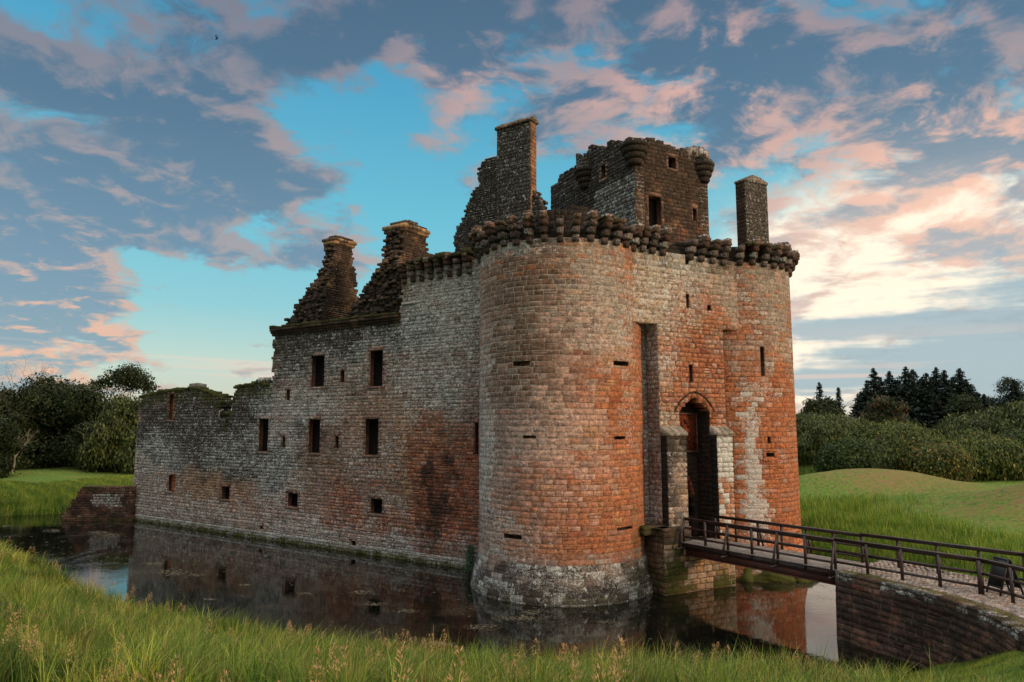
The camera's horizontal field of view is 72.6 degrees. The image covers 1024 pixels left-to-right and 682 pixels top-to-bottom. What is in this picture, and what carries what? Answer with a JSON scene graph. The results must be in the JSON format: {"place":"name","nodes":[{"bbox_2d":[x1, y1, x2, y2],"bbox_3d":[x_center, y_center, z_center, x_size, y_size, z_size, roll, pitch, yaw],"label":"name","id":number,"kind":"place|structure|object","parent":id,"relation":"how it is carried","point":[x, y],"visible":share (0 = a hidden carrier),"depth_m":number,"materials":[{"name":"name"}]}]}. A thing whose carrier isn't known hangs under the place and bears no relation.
{"place":"outdoors","nodes":[
{"label":"outdoors","id":0,"kind":"place"},
{"bbox_2d":[0,513,923,678],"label":"water","id":1,"kind":"structure","parent":0,"point":[773,614],"depth_m":31.59,"materials":[{"name":"black liquid"}]},
{"bbox_2d":[61,485,135,520],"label":"wall","id":2,"kind":"structure","parent":1,"relation":"in","point":[101,503],"depth_m":57.37,"materials":[{"name":"stone"}]},
{"bbox_2d":[3,522,650,645],"bbox_3d":[-17.691,12.725,39.843,53.681,0.001,11.981,-4,-8,32],"label":"pond weed","id":3,"kind":"object","parent":1,"relation":"on","point":[407,611],"visible":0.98,"depth_m":32.08,"materials":[{"name":"green plant"}]},
{"bbox_2d":[737,567,753,581],"bbox_3d":[12.149,12.048,36.294,2.296,1.339,2.130,0,-7,0],"label":"mossy rock","id":4,"kind":"object","parent":1,"relation":"in","point":[747,575],"visible":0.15,"depth_m":35.52,"materials":[{"name":"stone"}]},
{"bbox_2d":[753,571,795,582],"bbox_3d":[13.412,12.167,35.920,2.905,1.016,1.808,0,-7,0],"label":"mossy rock","id":5,"kind":"object","parent":1,"relation":"in","point":[764,576],"visible":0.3,"depth_m":35.21,"materials":[{"name":"stone"}]},
{"bbox_2d":[794,577,810,582],"bbox_3d":[14.811,12.262,36.069,1.841,0.861,1.896,4,-8,-29],"label":"mossy rock","id":6,"kind":"object","parent":1,"relation":"in","point":[799,580],"visible":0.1,"depth_m":35.17,"materials":[{"name":"stone"}]},
{"bbox_2d":[0,465,1023,681],"bbox_3d":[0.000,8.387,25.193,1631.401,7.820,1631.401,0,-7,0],"label":"ground","id":7,"kind":"structure","parent":0,"point":[995,503],"depth_m":66.37,"materials":[{"name":"green plant"}]},
{"bbox_2d":[2,624,14,681],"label":"seed head","id":8,"kind":"object","parent":7,"relation":"on","point":[7,645],"visible":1,"depth_m":9.83},
{"bbox_2d":[6,612,21,680],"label":"seed head","id":9,"kind":"object","parent":7,"relation":"on","point":[11,620],"visible":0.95,"depth_m":10.06},
{"bbox_2d":[0,416,28,477],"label":"bush","id":10,"kind":"object","parent":7,"relation":"on","point":[9,436],"visible":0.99,"depth_m":90.02,"materials":[{"name":"green plant"}]},
{"bbox_2d":[11,431,36,472],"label":"dead tree","id":11,"kind":"object","parent":7,"relation":"on","point":[28,440],"visible":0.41,"depth_m":95.82,"materials":[{"name":"grey wood"}]},
{"bbox_2d":[16,624,35,679],"bbox_3d":[-6.052,4.078,8.630,0.230,1.133,0.212,6,-9,-44],"label":"seed head","id":12,"kind":"object","parent":7,"relation":"on","point":[27,626],"visible":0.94,"depth_m":8.66},
{"bbox_2d":[22,625,39,681],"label":"seed head","id":13,"kind":"object","parent":7,"relation":"on","point":[32,641],"visible":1,"depth_m":8.62},
{"bbox_2d":[0,382,64,458],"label":"broad tree","id":14,"kind":"object","parent":7,"relation":"on","point":[29,424],"visible":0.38,"depth_m":103.73,"materials":[{"name":"green plant"}]},
{"bbox_2d":[30,631,39,681],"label":"seed head","id":15,"kind":"object","parent":7,"relation":"on","point":[34,651],"visible":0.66,"depth_m":10.37},
{"bbox_2d":[0,349,71,418],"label":"broad tree","id":16,"kind":"object","parent":7,"relation":"on","point":[28,385],"visible":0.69,"depth_m":104.69,"materials":[{"name":"green plant"}]},
{"bbox_2d":[34,643,44,679],"bbox_3d":[-5.971,4.264,8.769,0.154,0.884,0.166,3,-7,-23],"label":"seed head","id":17,"kind":"object","parent":7,"relation":"on","point":[39,656],"visible":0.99,"depth_m":8.82},
{"bbox_2d":[4,367,101,470],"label":"broad tree","id":18,"kind":"object","parent":7,"relation":"on","point":[31,391],"visible":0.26,"depth_m":103.27,"materials":[{"name":"green plant"}]},
{"bbox_2d":[12,378,121,470],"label":"broad tree","id":19,"kind":"object","parent":7,"relation":"on","point":[82,402],"visible":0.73,"depth_m":102.24,"materials":[{"name":"green plant"}]},
{"bbox_2d":[0,474,133,515],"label":"reeds","id":20,"kind":"object","parent":7,"relation":"on","point":[14,494],"visible":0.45,"depth_m":67.30,"materials":[{"name":"green plant"}]},
{"bbox_2d":[67,644,77,672],"bbox_3d":[-5.899,4.509,9.318,0.163,0.868,0.176,2,-7,-20],"label":"seed head","id":21,"kind":"object","parent":7,"relation":"on","point":[71,657],"visible":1,"depth_m":9.34},
{"bbox_2d":[52,399,110,462],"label":"broad tree","id":22,"kind":"object","parent":7,"relation":"on","point":[73,425],"visible":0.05,"depth_m":105.84,"materials":[{"name":"green plant"}]},
{"bbox_2d":[68,419,123,472],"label":"willow","id":23,"kind":"object","parent":7,"relation":"on","point":[79,436],"visible":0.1,"depth_m":97.40,"materials":[{"name":"green plant"}]},
{"bbox_2d":[71,390,141,473],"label":"willow","id":24,"kind":"object","parent":7,"relation":"on","point":[115,435],"visible":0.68,"depth_m":95.02,"materials":[{"name":"green plant"}]},
{"bbox_2d":[99,666,116,681],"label":"seed head","id":25,"kind":"object","parent":7,"relation":"on","point":[107,674],"visible":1,"depth_m":7.63},
{"bbox_2d":[108,634,125,680],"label":"seed head","id":26,"kind":"object","parent":7,"relation":"on","point":[119,651],"visible":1,"depth_m":8.10},
{"bbox_2d":[113,661,129,681],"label":"seed head","id":27,"kind":"object","parent":7,"relation":"on","point":[121,668],"visible":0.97,"depth_m":8.07},
{"bbox_2d":[88,361,160,396],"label":"broad tree","id":28,"kind":"object","parent":7,"relation":"on","point":[135,378],"visible":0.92,"depth_m":127.17,"materials":[{"name":"green plant"}]},
{"bbox_2d":[167,654,187,681],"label":"seed head","id":29,"kind":"object","parent":7,"relation":"on","point":[175,670],"visible":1,"depth_m":6.48},
{"bbox_2d":[308,646,325,679],"bbox_3d":[-2.063,3.827,7.378,0.202,1.150,0.188,5,-8,-37],"label":"seed head","id":30,"kind":"object","parent":7,"relation":"on","point":[316,662],"visible":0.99,"depth_m":7.43},
{"bbox_2d":[310,663,323,681],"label":"seed head","id":31,"kind":"object","parent":7,"relation":"on","point":[317,674],"visible":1,"depth_m":7.30},
{"bbox_2d":[325,642,343,678],"bbox_3d":[-1.812,3.662,7.086,0.205,1.164,0.190,-3,-7,24],"label":"seed head","id":32,"kind":"object","parent":7,"relation":"on","point":[333,661],"visible":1,"depth_m":7.15},
{"bbox_2d":[332,644,350,681],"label":"seed head","id":33,"kind":"object","parent":7,"relation":"on","point":[348,652],"visible":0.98,"depth_m":7.41},
{"bbox_2d":[365,644,376,680],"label":"seed head","id":34,"kind":"object","parent":7,"relation":"on","point":[369,655],"visible":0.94,"depth_m":11.75},
{"bbox_2d":[393,641,416,681],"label":"seed head","id":35,"kind":"object","parent":7,"relation":"on","point":[404,674],"visible":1,"depth_m":5.31},
{"bbox_2d":[445,646,468,681],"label":"seed head","id":36,"kind":"object","parent":7,"relation":"on","point":[459,658],"visible":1,"depth_m":5.33},
{"bbox_2d":[133,115,803,606],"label":"castle","id":37,"kind":"structure","parent":7,"relation":"on","point":[581,393],"depth_m":37.82,"materials":[{"name":"stone"}]},
{"bbox_2d":[459,543,476,573],"bbox_3d":[-2.183,11.659,37.412,1.091,1.517,0.875,6,-9,-43],"label":"ivy","id":38,"kind":"object","parent":37,"relation":"attached to","point":[469,558],"visible":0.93,"depth_m":37.21,"materials":[{"name":"green plant"}]},
{"bbox_2d":[676,515,864,584],"bbox_3d":[11.184,8.990,30.544,3.165,1.782,8.347,5,-8,-35],"label":"footbridge","id":39,"kind":"object","parent":37,"relation":"attached to","point":[806,565],"visible":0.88,"depth_m":29.96,"materials":[{"name":"brown wood"}]},
{"bbox_2d":[0,536,1023,681],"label":"long grass","id":40,"kind":"structure","parent":7,"relation":"on","point":[154,640],"depth_m":14.84,"materials":[{"name":"green plant"}]},
{"bbox_2d":[514,646,521,672],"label":"seed head","id":41,"kind":"object","parent":7,"relation":"on","point":[515,658],"visible":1,"depth_m":11.62},
{"bbox_2d":[529,638,539,675],"bbox_3d":[0.409,5.865,12.187,0.227,1.291,0.211,-3,-7,26],"label":"seed head","id":42,"kind":"object","parent":7,"relation":"on","point":[535,652],"visible":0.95,"depth_m":12.26},
{"bbox_2d":[558,642,567,663],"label":"seed head","id":43,"kind":"object","parent":7,"relation":"on","point":[562,654],"visible":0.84,"depth_m":11.79},
{"bbox_2d":[559,643,569,665],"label":"seed head","id":44,"kind":"object","parent":7,"relation":"on","point":[564,652],"visible":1,"depth_m":11.57},
{"bbox_2d":[568,659,580,681],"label":"seed head","id":45,"kind":"object","parent":7,"relation":"on","point":[575,677],"visible":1,"depth_m":5.27},
{"bbox_2d":[569,645,579,676],"bbox_3d":[1.057,5.625,11.384,0.230,1.230,0.214,4,-8,-31],"label":"seed head","id":46,"kind":"object","parent":7,"relation":"on","point":[575,648],"visible":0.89,"depth_m":11.45},
{"bbox_2d":[591,652,612,681],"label":"seed head","id":47,"kind":"object","parent":7,"relation":"on","point":[600,669],"visible":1,"depth_m":5.23},
{"bbox_2d":[612,668,621,681],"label":"seed head","id":48,"kind":"object","parent":7,"relation":"on","point":[617,676],"visible":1,"depth_m":5.40},
{"bbox_2d":[608,634,633,677],"bbox_3d":[0.872,3.010,5.523,0.207,1.376,0.229,-4,-8,31],"label":"seed head","id":49,"kind":"object","parent":7,"relation":"on","point":[620,656],"visible":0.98,"depth_m":5.57},
{"bbox_2d":[796,397,830,417],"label":"broad tree","id":50,"kind":"object","parent":7,"relation":"on","point":[811,404],"visible":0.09,"depth_m":118.58,"materials":[{"name":"green plant"}]},
{"bbox_2d":[813,382,830,414],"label":"spruce","id":51,"kind":"object","parent":7,"relation":"on","point":[820,390],"visible":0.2,"depth_m":123.50,"materials":[{"name":"green plant"}]},
{"bbox_2d":[796,408,857,467],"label":"bush","id":52,"kind":"object","parent":7,"relation":"on","point":[813,431],"visible":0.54,"depth_m":100.57,"materials":[{"name":"green plant"}]},
{"bbox_2d":[822,396,850,417],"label":"broad tree","id":53,"kind":"object","parent":7,"relation":"on","point":[832,405],"visible":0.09,"depth_m":125.06,"materials":[{"name":"green plant"}]},
{"bbox_2d":[836,387,846,415],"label":"spruce","id":54,"kind":"object","parent":7,"relation":"on","point":[838,398],"visible":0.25,"depth_m":125.43,"materials":[{"name":"green plant"}]},
{"bbox_2d":[836,412,871,423],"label":"bush","id":55,"kind":"object","parent":7,"relation":"on","point":[854,418],"depth_m":109.83,"materials":[{"name":"green plant"}]},
{"bbox_2d":[806,430,902,472],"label":"bush","id":56,"kind":"object","parent":7,"relation":"on","point":[845,453],"visible":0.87,"depth_m":80.56,"materials":[{"name":"green plant"}]},
{"bbox_2d":[848,401,864,422],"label":"spruce","id":57,"kind":"object","parent":7,"relation":"on","point":[856,413],"visible":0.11,"depth_m":127.03,"materials":[{"name":"green plant"}]},
{"bbox_2d":[848,391,864,414],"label":"spruce","id":58,"kind":"object","parent":7,"relation":"on","point":[856,399],"visible":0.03,"depth_m":130.95,"materials":[{"name":"green plant"}]},
{"bbox_2d":[853,383,877,416],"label":"spruce","id":59,"kind":"object","parent":7,"relation":"on","point":[866,393],"visible":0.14,"depth_m":127.44,"materials":[{"name":"green plant"}]},
{"bbox_2d":[849,368,889,416],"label":"spruce","id":60,"kind":"object","parent":7,"relation":"on","point":[874,383],"visible":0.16,"depth_m":129.60,"materials":[{"name":"green plant"}]},
{"bbox_2d":[857,395,913,422],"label":"broad tree","id":61,"kind":"object","parent":7,"relation":"on","point":[882,407],"visible":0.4,"depth_m":116.24,"materials":[{"name":"green plant"}]},
{"bbox_2d":[826,412,965,469],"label":"bush","id":62,"kind":"object","parent":7,"relation":"on","point":[897,435],"visible":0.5,"depth_m":83.93,"materials":[{"name":"green plant"}]},
{"bbox_2d":[881,371,916,421],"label":"spruce","id":63,"kind":"object","parent":7,"relation":"on","point":[888,380],"visible":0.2,"depth_m":131.35,"materials":[{"name":"green plant"}]},
{"bbox_2d":[798,461,1020,476],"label":"scrub","id":64,"kind":"object","parent":7,"relation":"on","point":[802,470],"visible":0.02,"depth_m":93.92,"materials":[{"name":"green plant"}]},
{"bbox_2d":[800,491,1023,581],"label":"reeds","id":65,"kind":"object","parent":7,"relation":"on","point":[847,514],"visible":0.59,"depth_m":42.70,"materials":[{"name":"green plant"}]},
{"bbox_2d":[891,366,941,434],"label":"spruce","id":66,"kind":"object","parent":7,"relation":"on","point":[907,391],"visible":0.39,"depth_m":129.03,"materials":[{"name":"green plant"}]},
{"bbox_2d":[903,369,937,425],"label":"spruce","id":67,"kind":"object","parent":7,"relation":"on","point":[912,371],"visible":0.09,"depth_m":132.42,"materials":[{"name":"green plant"}]},
{"bbox_2d":[912,373,944,432],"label":"spruce","id":68,"kind":"object","parent":7,"relation":"on","point":[926,386],"visible":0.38,"depth_m":129.13,"materials":[{"name":"green plant"}]},
{"bbox_2d":[835,560,1023,668],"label":"causeway","id":69,"kind":"structure","parent":7,"relation":"on","point":[885,617],"depth_m":23.39,"materials":[{"name":"stone"}]},
{"bbox_2d":[834,538,1023,603],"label":"railing","id":70,"kind":"object","parent":69,"relation":"on","point":[979,572],"visible":0.87,"depth_m":23.90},
{"bbox_2d":[839,571,1023,629],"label":"stones","id":71,"kind":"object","parent":69,"relation":"on","point":[1001,611],"depth_m":22.14,"materials":[{"name":"grey stone"}]},
{"bbox_2d":[860,533,1023,580],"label":"railing","id":72,"kind":"object","parent":69,"relation":"on","point":[979,550],"visible":0.6,"depth_m":26.03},
{"bbox_2d":[986,556,1023,595],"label":"board","id":73,"kind":"object","parent":69,"relation":"on","point":[998,571],"visible":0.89,"depth_m":22.89,"materials":[{"name":"black paint"}]},
{"bbox_2d":[930,367,948,410],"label":"spruce","id":74,"kind":"object","parent":7,"relation":"on","point":[935,377],"visible":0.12,"depth_m":133.68,"materials":[{"name":"green plant"}]},
{"bbox_2d":[896,437,983,481],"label":"bush","id":75,"kind":"object","parent":7,"relation":"on","point":[951,461],"visible":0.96,"depth_m":76.68,"materials":[{"name":"green plant"}]},
{"bbox_2d":[933,370,956,418],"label":"spruce","id":76,"kind":"object","parent":7,"relation":"on","point":[945,391],"visible":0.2,"depth_m":130.30,"materials":[{"name":"green plant"}]},
{"bbox_2d":[893,649,1023,681],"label":"short grass","id":77,"kind":"structure","parent":7,"relation":"on","point":[979,663],"depth_m":18.99,"materials":[{"name":"green plant"}]},
{"bbox_2d":[934,391,983,431],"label":"broad tree","id":78,"kind":"object","parent":7,"relation":"on","point":[967,404],"visible":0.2,"depth_m":124.36,"materials":[{"name":"green plant"}]},
{"bbox_2d":[931,411,995,437],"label":"bush","id":79,"kind":"object","parent":7,"relation":"on","point":[962,422],"visible":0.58,"depth_m":115.14,"materials":[{"name":"green plant"}]},
{"bbox_2d":[948,368,980,406],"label":"spruce","id":80,"kind":"object","parent":7,"relation":"on","point":[961,382],"visible":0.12,"depth_m":131.75,"materials":[{"name":"green plant"}]},
{"bbox_2d":[959,384,981,409],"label":"spruce","id":81,"kind":"object","parent":7,"relation":"on","point":[971,388],"visible":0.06,"depth_m":129.56,"materials":[{"name":"green plant"}]},
{"bbox_2d":[924,428,1023,481],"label":"bush","id":82,"kind":"object","parent":7,"relation":"on","point":[1000,457],"visible":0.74,"depth_m":78.71,"materials":[{"name":"green plant"}]},
{"bbox_2d":[978,394,994,410],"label":"spruce","id":83,"kind":"object","parent":7,"relation":"on","point":[983,400],"visible":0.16,"depth_m":127.33,"materials":[{"name":"green plant"}]},
{"bbox_2d":[967,404,1010,425],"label":"bush","id":84,"kind":"object","parent":7,"relation":"on","point":[989,412],"visible":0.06,"depth_m":119.31,"materials":[{"name":"green plant"}]},
{"bbox_2d":[986,376,1023,407],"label":"broad tree","id":85,"kind":"object","parent":7,"relation":"on","point":[1001,389],"visible":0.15,"depth_m":140.09,"materials":[{"name":"green plant"}]},
{"bbox_2d":[987,398,1023,434],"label":"bush","id":86,"kind":"object","parent":7,"relation":"on","point":[1012,415],"visible":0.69,"depth_m":110.70,"materials":[{"name":"green plant"}]},
{"bbox_2d":[991,423,1023,446],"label":"bush","id":87,"kind":"object","parent":7,"relation":"on","point":[1019,433],"visible":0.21,"depth_m":97.88,"materials":[{"name":"green plant"}]},
{"bbox_2d":[1000,379,1023,407],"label":"spruce","id":88,"kind":"object","parent":7,"relation":"on","point":[1015,393],"visible":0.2,"depth_m":135.53,"materials":[{"name":"green plant"}]},
{"bbox_2d":[0,0,1023,413],"label":"sky","id":89,"kind":"structure","parent":0,"point":[171,192],"materials":[{"name":"blue"}]}
]}

